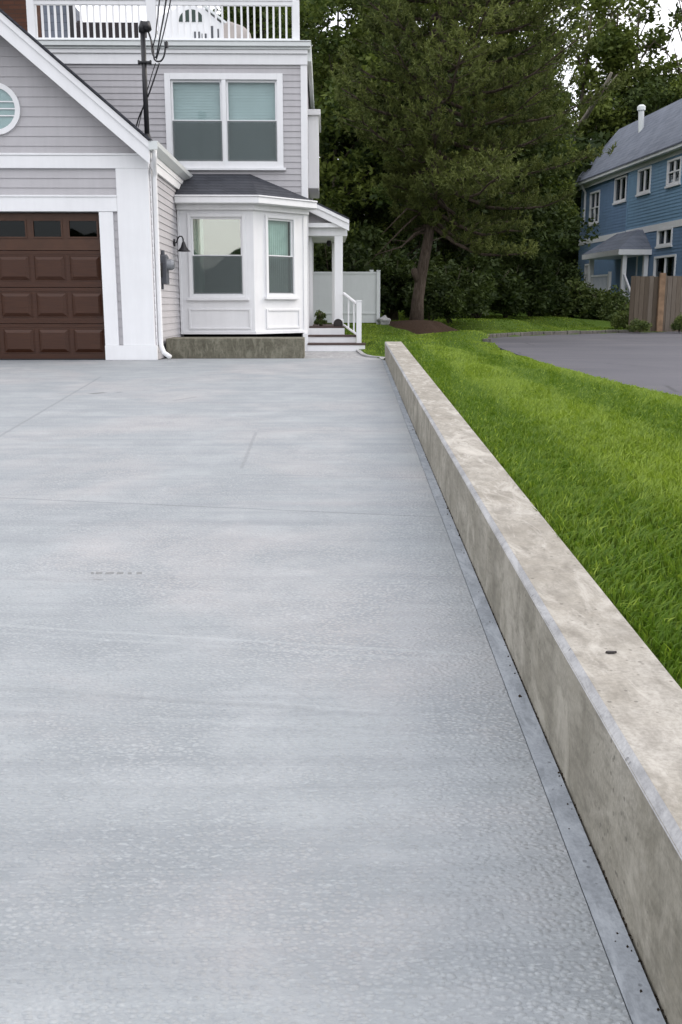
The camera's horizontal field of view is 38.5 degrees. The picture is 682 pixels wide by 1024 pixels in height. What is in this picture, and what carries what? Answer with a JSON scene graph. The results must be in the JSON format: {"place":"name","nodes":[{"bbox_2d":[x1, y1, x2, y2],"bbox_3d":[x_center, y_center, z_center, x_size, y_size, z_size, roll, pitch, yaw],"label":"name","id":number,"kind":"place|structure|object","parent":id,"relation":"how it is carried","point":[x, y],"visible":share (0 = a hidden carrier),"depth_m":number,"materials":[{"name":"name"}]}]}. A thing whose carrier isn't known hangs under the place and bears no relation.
{"place":"outdoors","nodes":[
{"label":"outdoors","id":0,"kind":"place"},
{"bbox_2d":[0,358,631,1023],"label":"driveway","id":1,"kind":"structure","parent":0,"point":[264,754],"depth_m":2.20,"materials":[{"name":"concrete"}]},
{"bbox_2d":[304,351,368,357],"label":"walkway","id":2,"kind":"structure","parent":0,"point":[331,354],"depth_m":16.14,"materials":[{"name":"concrete"}]},
{"bbox_2d":[327,323,384,359],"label":"lawn","id":3,"kind":"structure","parent":0,"point":[371,348],"depth_m":17.43,"materials":[{"name":"green plant"}]},
{"bbox_2d":[0,0,365,359],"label":"house","id":4,"kind":"structure","parent":3,"relation":"on","point":[104,201],"depth_m":16.42,"materials":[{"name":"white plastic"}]},
{"bbox_2d":[0,83,20,134],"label":"round window","id":5,"kind":"structure","parent":4,"relation":"in","point":[10,109],"depth_m":13.58,"materials":[{"name":"white glass"}]},
{"bbox_2d":[0,213,105,359],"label":"garage door","id":6,"kind":"structure","parent":4,"relation":"in","point":[18,231],"depth_m":14.19,"materials":[{"name":"brown wood"}]},
{"bbox_2d":[76,21,146,37],"bbox_3d":[-4.060,-8.445,17.436,1.183,0.500,0.750,0,12,-1],"label":"patio sofa","id":7,"kind":"object","parent":4,"relation":"on","point":[110,30],"visible":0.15,"depth_m":17.06,"materials":[{"name":"wicker"}]},
{"bbox_2d":[138,20,152,140],"bbox_3d":[-2.743,-6.068,13.745,0.214,1.602,0.180,0,12,-1],"label":"service mast","id":8,"kind":"object","parent":4,"relation":"on","point":[144,27],"visible":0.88,"depth_m":13.69,"materials":[{"name":"black metal"}]},
{"bbox_2d":[148,31,166,61],"bbox_3d":[-2.561,-6.477,13.569,0.332,0.435,0.090,8,14,32],"label":"power cable","id":9,"kind":"object","parent":8,"relation":"attached to","point":[161,60],"visible":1,"depth_m":13.56,"materials":[{"name":"black rubber"}]},
{"bbox_2d":[152,0,159,47],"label":"power cable","id":10,"kind":"object","parent":9,"relation":"attached to","point":[156,23],"visible":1,"depth_m":12.48,"materials":[{"name":"black rubber"}]},
{"bbox_2d":[156,0,170,59],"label":"power cable","id":11,"kind":"object","parent":9,"relation":"attached to","point":[164,28],"visible":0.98,"depth_m":12.52,"materials":[{"name":"black rubber"}]},
{"bbox_2d":[150,0,166,57],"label":"power cable","id":12,"kind":"object","parent":8,"relation":"attached to","point":[160,32],"visible":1,"depth_m":12.62,"materials":[{"name":"black rubber"}]},
{"bbox_2d":[138,63,155,126],"bbox_3d":[-2.799,-5.958,13.962,0.047,0.752,0.720,-8,14,-33],"label":"power cable","id":13,"kind":"object","parent":4,"relation":"attached to","point":[148,87],"visible":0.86,"depth_m":13.77,"materials":[{"name":"black rubber"}]},
{"bbox_2d":[136,63,159,126],"bbox_3d":[-2.822,-5.975,13.986,0.124,0.728,0.865,-8,15,-35],"label":"power cable","id":14,"kind":"object","parent":4,"relation":"attached to","point":[148,93],"visible":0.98,"depth_m":13.70,"materials":[{"name":"black rubber"}]},
{"bbox_2d":[160,250,174,289],"bbox_3d":[-2.593,-3.598,14.498,0.219,0.567,0.340,0,12,-1],"label":"electric meter","id":15,"kind":"object","parent":4,"relation":"attached to","point":[167,264],"visible":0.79,"depth_m":14.44,"materials":[{"name":"grey metal"}]},
{"bbox_2d":[173,236,190,251],"bbox_3d":[-2.596,-4.389,15.946,0.273,0.248,0.230,0,12,-1],"label":"wall lamp","id":16,"kind":"object","parent":4,"relation":"attached to","point":[183,248],"visible":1,"depth_m":15.92,"materials":[{"name":"black metal"}]},
{"bbox_2d":[187,213,248,300],"bbox_3d":[-2.090,-4.359,16.756,1.045,1.420,0.785,0,12,-1],"label":"window","id":17,"kind":"structure","parent":4,"relation":"in","point":[216,241],"depth_m":16.99,"materials":[{"name":"white paint"}]},
{"bbox_2d":[164,73,285,170],"bbox_3d":[-2.016,-6.745,16.901,2.105,1.584,0.180,0,12,-1],"label":"window","id":18,"kind":"structure","parent":4,"relation":"in","point":[215,121],"depth_m":16.94,"materials":[{"name":"grey glass"}]},
{"bbox_2d":[224,22,250,37],"bbox_3d":[-1.865,-8.588,17.621,0.522,0.353,0.700,0,12,-1],"label":"chair","id":19,"kind":"object","parent":4,"relation":"on","point":[238,31],"visible":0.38,"depth_m":17.28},
{"bbox_2d":[264,215,298,299],"bbox_3d":[-1.122,-4.407,16.939,0.335,1.401,0.775,11,16,43],"label":"window","id":20,"kind":"structure","parent":4,"relation":"in","point":[280,231],"depth_m":16.98,"materials":[{"name":"white paint"}]},
{"bbox_2d":[308,109,320,197],"bbox_3d":[-0.518,-7.019,19.255,0.240,1.400,1.940,0,12,-1],"label":"box window","id":21,"kind":"structure","parent":4,"relation":"in","point":[314,115],"depth_m":18.39,"materials":[{"name":"white paint"}]},
{"bbox_2d":[314,310,326,325],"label":"porch plant","id":22,"kind":"object","parent":4,"relation":"on","point":[320,317],"visible":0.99,"depth_m":18.05,"materials":[{"name":"green plant"}]},
{"bbox_2d":[333,319,342,325],"bbox_3d":[-0.052,-3.459,17.807,0.170,0.135,0.070,0,12,-1],"label":"porch ornament","id":23,"kind":"object","parent":4,"relation":"on","point":[338,322],"visible":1,"depth_m":17.77,"materials":[{"name":"grey stone"}]},
{"bbox_2d":[157,6,322,191],"bbox_3d":[-4.076,-14.865,41.054,9.330,12.998,11.005,-5,13,-23],"label":"broad tree","id":24,"kind":"object","parent":3,"relation":"on","point":[257,34],"depth_m":38.76,"materials":[{"name":"green plant"}]},
{"bbox_2d":[219,2,363,207],"bbox_3d":[-2.532,-12.979,33.950,6.943,12.261,6.515,4,13,20],"label":"broad tree","id":25,"kind":"object","parent":3,"relation":"on","point":[244,13],"visible":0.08,"depth_m":33.20,"materials":[{"name":"green plant"}]},
{"bbox_2d":[256,0,424,258],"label":"broad tree","id":26,"kind":"object","parent":3,"relation":"on","point":[324,48],"visible":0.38,"depth_m":28.71,"materials":[{"name":"green plant"}]},
{"bbox_2d":[313,270,380,323],"bbox_3d":[0.026,-5.137,23.468,1.840,1.341,0.200,0,12,-1],"label":"vinyl fence","id":27,"kind":"object","parent":3,"relation":"on","point":[364,287],"visible":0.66,"depth_m":23.41,"materials":[{"name":"white plastic"}]},
{"bbox_2d":[313,238,394,315],"bbox_3d":[-0.172,-6.508,27.319,3.553,2.472,2.966,-9,15,-38],"label":"shrub","id":28,"kind":"object","parent":3,"relation":"on","point":[354,260],"visible":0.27,"depth_m":26.54,"materials":[{"name":"green plant"}]},
{"bbox_2d":[356,350,384,359],"bbox_3d":[0.459,-2.512,15.888,0.274,0.132,3.117,-1,12,-5],"label":"walkway edging","id":29,"kind":"object","parent":3,"relation":"on","point":[360,352],"visible":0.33,"depth_m":15.31,"materials":[{"name":"concrete"}]},
{"bbox_2d":[75,0,681,159],"label":"sky","id":30,"kind":"structure","parent":0,"point":[677,42],"materials":[{"name":"white"}]},
{"bbox_2d":[408,241,444,260],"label":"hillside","id":31,"kind":"structure","parent":0,"point":[421,246],"depth_m":71.63,"materials":[{"name":"green plant"}]},
{"bbox_2d":[331,309,681,688],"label":"lawn","id":32,"kind":"structure","parent":0,"point":[597,322],"depth_m":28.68,"materials":[{"name":"green plant"}]},
{"bbox_2d":[332,219,414,311],"bbox_3d":[0.676,-7.225,29.255,3.885,3.001,3.344,4,13,18],"label":"shrub","id":33,"kind":"object","parent":32,"relation":"on","point":[370,239],"visible":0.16,"depth_m":28.48,"materials":[{"name":"green plant"}]},
{"bbox_2d":[377,315,390,324],"bbox_3d":[1.017,-4.560,23.280,0.337,0.272,0.334,0,12,-1],"label":"rock","id":34,"kind":"object","parent":32,"relation":"on","point":[384,320],"visible":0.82,"depth_m":23.17,"materials":[{"name":"grey stone"}]},
{"bbox_2d":[315,0,475,246],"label":"broad tree","id":35,"kind":"object","parent":32,"relation":"on","point":[364,179],"visible":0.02,"depth_m":32.61,"materials":[{"name":"green plant"}]},
{"bbox_2d":[367,252,431,318],"bbox_3d":[1.383,-6.511,28.226,3.020,1.978,3.151,-4,13,-18],"label":"shrub","id":36,"kind":"object","parent":32,"relation":"on","point":[389,273],"visible":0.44,"depth_m":27.49,"materials":[{"name":"green plant"}]},
{"bbox_2d":[315,51,489,319],"bbox_3d":[1.670,-10.575,32.031,7.074,8.356,5.998,10,15,39],"label":"broad tree","id":37,"kind":"object","parent":32,"relation":"on","point":[383,211],"visible":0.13,"depth_m":30.88,"materials":[{"name":"green plant"}]},
{"bbox_2d":[389,320,459,333],"bbox_3d":[1.910,-4.437,23.772,2.612,0.493,3.925,4,13,18],"label":"mulch bed","id":38,"kind":"object","parent":32,"relation":"on","point":[420,326],"visible":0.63,"depth_m":22.87,"materials":[{"name":"brown soil"}]},
{"bbox_2d":[329,0,649,319],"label":"pine tree","id":39,"kind":"object","parent":38,"relation":"on","point":[429,139],"visible":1,"depth_m":21.92,"materials":[{"name":"green plant"}]},
{"bbox_2d":[399,269,466,320],"bbox_3d":[2.562,-5.943,26.890,2.006,1.501,2.119,3,12,14],"label":"shrub","id":40,"kind":"object","parent":32,"relation":"on","point":[438,290],"visible":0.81,"depth_m":26.40,"materials":[{"name":"green plant"}]},
{"bbox_2d":[399,259,501,322],"bbox_3d":[3.208,-6.424,28.337,3.151,1.854,3.020,-11,16,-42],"label":"shrub","id":41,"kind":"object","parent":32,"relation":"on","point":[465,281],"visible":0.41,"depth_m":27.82,"materials":[{"name":"green plant"}]},
{"bbox_2d":[348,0,575,268],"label":"broad tree","id":42,"kind":"object","parent":32,"relation":"on","point":[510,39],"visible":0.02,"depth_m":37.41,"materials":[{"name":"green plant"}]},
{"bbox_2d":[433,253,533,318],"bbox_3d":[4.486,-7.464,32.331,3.532,2.251,3.344,-2,12,-10],"label":"shrub","id":43,"kind":"object","parent":32,"relation":"on","point":[510,295],"visible":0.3,"depth_m":31.75,"materials":[{"name":"green plant"}]},
{"bbox_2d":[432,96,563,268],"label":"broad tree","id":44,"kind":"object","parent":32,"relation":"on","point":[540,185],"depth_m":40.89,"materials":[{"name":"green plant"}]},
{"bbox_2d":[417,52,599,316],"bbox_3d":[5.093,-11.654,34.873,7.861,9.284,6.664,9,15,37],"label":"broad tree","id":45,"kind":"object","parent":32,"relation":"on","point":[549,155],"visible":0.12,"depth_m":34.18,"materials":[{"name":"green plant"}]},
{"bbox_2d":[407,130,609,268],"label":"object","id":46,"kind":"object","parent":32,"relation":"on","point":[567,255],"depth_m":51.96,"materials":[{"name":"green plant"}]},
{"bbox_2d":[444,83,574,259],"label":"broad tree","id":47,"kind":"object","parent":32,"relation":"on","point":[565,173],"visible":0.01,"depth_m":48.75,"materials":[{"name":"green plant"}]},
{"bbox_2d":[467,259,559,317],"bbox_3d":[5.934,-8.079,35.270,3.707,2.225,3.553,5,13,22],"label":"shrub","id":48,"kind":"object","parent":32,"relation":"on","point":[538,301],"visible":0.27,"depth_m":34.49,"materials":[{"name":"green plant"}]},
{"bbox_2d":[446,37,584,315],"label":"broad tree","id":49,"kind":"object","parent":32,"relation":"on","point":[572,210],"visible":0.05,"depth_m":41.33,"materials":[{"name":"green plant"}]},
{"bbox_2d":[514,255,575,315],"bbox_3d":[7.172,-8.595,37.075,3.344,2.501,3.532,-8,14,-34],"label":"shrub","id":50,"kind":"object","parent":32,"relation":"on","point":[564,299],"visible":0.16,"depth_m":36.51,"materials":[{"name":"green plant"}]},
{"bbox_2d":[513,254,585,315],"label":"shrub","id":51,"kind":"object","parent":32,"relation":"on","point":[569,270],"visible":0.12,"depth_m":41.17,"materials":[{"name":"green plant"}]},
{"bbox_2d":[521,0,584,142],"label":"tall tree","id":52,"kind":"object","parent":32,"relation":"on","point":[544,33],"visible":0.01,"depth_m":57.22,"materials":[{"name":"green plant"}]},
{"bbox_2d":[533,291,577,317],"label":"shrub","id":53,"kind":"object","parent":32,"relation":"on","point":[556,314],"visible":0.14,"depth_m":38.94,"materials":[{"name":"green plant"}]},
{"bbox_2d":[551,276,603,317],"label":"shrub","id":54,"kind":"object","parent":32,"relation":"on","point":[576,286],"visible":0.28,"depth_m":39.64,"materials":[{"name":"green plant"}]},
{"bbox_2d":[571,287,607,317],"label":"shrub","id":55,"kind":"object","parent":32,"relation":"on","point":[581,300],"visible":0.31,"depth_m":39.00,"materials":[{"name":"green plant"}]},
{"bbox_2d":[578,285,629,319],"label":"shrub","id":56,"kind":"object","parent":32,"relation":"on","point":[590,311],"visible":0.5,"depth_m":37.05,"materials":[{"name":"green plant"}]},
{"bbox_2d":[596,299,628,320],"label":"shrub","id":57,"kind":"object","parent":32,"relation":"on","point":[614,306],"visible":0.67,"depth_m":35.76,"materials":[{"name":"green plant"}]},
{"bbox_2d":[609,309,628,327],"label":"shrub","id":58,"kind":"object","parent":32,"relation":"on","point":[617,320],"visible":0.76,"depth_m":30.95,"materials":[{"name":"green plant"}]},
{"bbox_2d":[574,99,681,299],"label":"blue house","id":59,"kind":"structure","parent":32,"relation":"on","point":[630,186],"depth_m":42.32,"materials":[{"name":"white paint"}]},
{"bbox_2d":[584,264,588,285],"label":"window","id":60,"kind":"structure","parent":59,"relation":"in","point":[586,268],"depth_m":49.30,"materials":[{"name":"white paint"}]},
{"bbox_2d":[588,190,600,225],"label":"window","id":61,"kind":"structure","parent":59,"relation":"in","point":[596,207],"depth_m":48.23,"materials":[{"name":"white paint"}]},
{"bbox_2d":[612,174,626,204],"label":"window","id":62,"kind":"structure","parent":59,"relation":"in","point":[623,183],"depth_m":44.71,"materials":[{"name":"white paint"}]},
{"bbox_2d":[637,256,642,275],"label":"door","id":63,"kind":"structure","parent":59,"relation":"in","point":[640,258],"depth_m":42.02,"materials":[{"name":"blue"}]},
{"bbox_2d":[635,165,651,196],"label":"window","id":64,"kind":"structure","parent":59,"relation":"in","point":[647,173],"depth_m":41.62,"materials":[{"name":"white paint"}]},
{"bbox_2d":[655,227,672,248],"bbox_3d":[13.193,-11.077,39.418,0.360,0.769,1.619,-1,12,-4],"label":"window","id":65,"kind":"structure","parent":59,"relation":"in","point":[668,232],"depth_m":39.56,"materials":[{"name":"white paint"}]},
{"bbox_2d":[653,254,676,276],"bbox_3d":[13.223,-9.905,39.476,0.330,0.938,2.180,-1,12,-4],"label":"window","id":66,"kind":"structure","parent":59,"relation":"in","point":[668,262],"depth_m":39.62,"materials":[{"name":"white paint"}]},
{"bbox_2d":[664,156,681,188],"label":"window","id":67,"kind":"structure","parent":59,"relation":"in","point":[677,164],"depth_m":38.57,"materials":[{"name":"white paint"}]},
{"bbox_2d":[657,59,681,106],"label":"broad tree","id":68,"kind":"object","parent":32,"relation":"on","point":[677,94],"visible":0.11,"depth_m":56.72,"materials":[{"name":"green plant"}]},
{"bbox_2d":[382,360,665,1023],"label":"driveway margin","id":69,"kind":"object","parent":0,"point":[629,976],"visible":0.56,"depth_m":1.86,"materials":[{"name":"concrete"}]},
{"bbox_2d":[490,332,681,395],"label":"asphalt","id":70,"kind":"structure","parent":0,"point":[650,360],"depth_m":14.61,"materials":[{"name":"grey asphalt"}]},
{"bbox_2d":[482,330,635,342],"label":"kerb","id":71,"kind":"structure","parent":70,"relation":"on","point":[488,339],"depth_m":26.96,"materials":[{"name":"stone"}]},
{"bbox_2d":[626,318,652,332],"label":"shrub","id":72,"kind":"object","parent":70,"relation":"on","point":[636,324],"visible":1,"depth_m":28.84,"materials":[{"name":"green plant"}]},
{"bbox_2d":[628,273,681,331],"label":"wooden fence","id":73,"kind":"object","parent":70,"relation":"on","point":[656,302],"visible":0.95,"depth_m":29.96,"materials":[{"name":"brown wood"}]},
{"bbox_2d":[670,312,681,331],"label":"shrub","id":74,"kind":"object","parent":70,"relation":"on","point":[676,324],"visible":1,"depth_m":28.93,"materials":[{"name":"green plant"}]},
{"label":"ground","id":75,"kind":"structure","parent":0,"visible":0},
{"bbox_2d":[385,342,681,1023],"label":"retaining wall","id":76,"kind":"structure","parent":75,"relation":"on","point":[611,726],"depth_m":1.95,"materials":[{"name":"concrete"}]},
{"bbox_2d":[605,651,616,653],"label":"fallen leaf","id":77,"kind":"object","parent":76,"relation":"on","point":[610,652],"visible":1,"depth_m":1.95,"materials":[{"name":"brown plant"}]},
{"bbox_2d":[537,125,596,243],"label":"broad tree","id":78,"kind":"object","parent":75,"relation":"on","point":[577,140],"visible":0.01,"depth_m":57.85,"materials":[{"name":"green plant"}]},
{"bbox_2d":[568,72,616,249],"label":"bare trunk","id":79,"kind":"object","parent":75,"relation":"on","point":[586,114],"visible":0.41,"depth_m":54.30,"materials":[{"name":"brown wood"}]},
{"bbox_2d":[545,0,657,243],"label":"tall tree","id":80,"kind":"object","parent":75,"relation":"on","point":[604,45],"visible":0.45,"depth_m":61.05,"materials":[{"name":"green plant"}]},
{"bbox_2d":[567,0,666,139],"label":"tall tree","id":81,"kind":"object","parent":75,"relation":"on","point":[617,13],"visible":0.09,"depth_m":65.53,"materials":[{"name":"green plant"}]},
{"bbox_2d":[579,68,664,142],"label":"broad tree","id":82,"kind":"object","parent":75,"relation":"on","point":[610,100],"visible":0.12,"depth_m":59.67,"materials":[{"name":"green plant"}]},
{"bbox_2d":[586,0,680,130],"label":"tall tree","id":83,"kind":"object","parent":75,"relation":"on","point":[633,11],"visible":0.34,"depth_m":62.12,"materials":[{"name":"green plant"}]},
{"bbox_2d":[586,73,681,149],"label":"broad tree","id":84,"kind":"object","parent":75,"relation":"on","point":[650,96],"visible":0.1,"depth_m":58.91,"materials":[{"name":"green plant"}]},
{"bbox_2d":[626,0,681,86],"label":"tall tree","id":85,"kind":"object","parent":75,"relation":"on","point":[666,68],"visible":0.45,"depth_m":61.21,"materials":[{"name":"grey plant"}]},
{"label":"joint soil","id":86,"kind":"structure","parent":0,"visible":0},
{"bbox_2d":[405,407,665,1018],"bbox_3d":[0.497,-0.220,5.378,0.052,0.110,9.002,0,12,1],"label":"joint debris","id":87,"kind":"object","parent":86,"relation":"on","point":[629,935],"visible":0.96,"depth_m":1.85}
]}

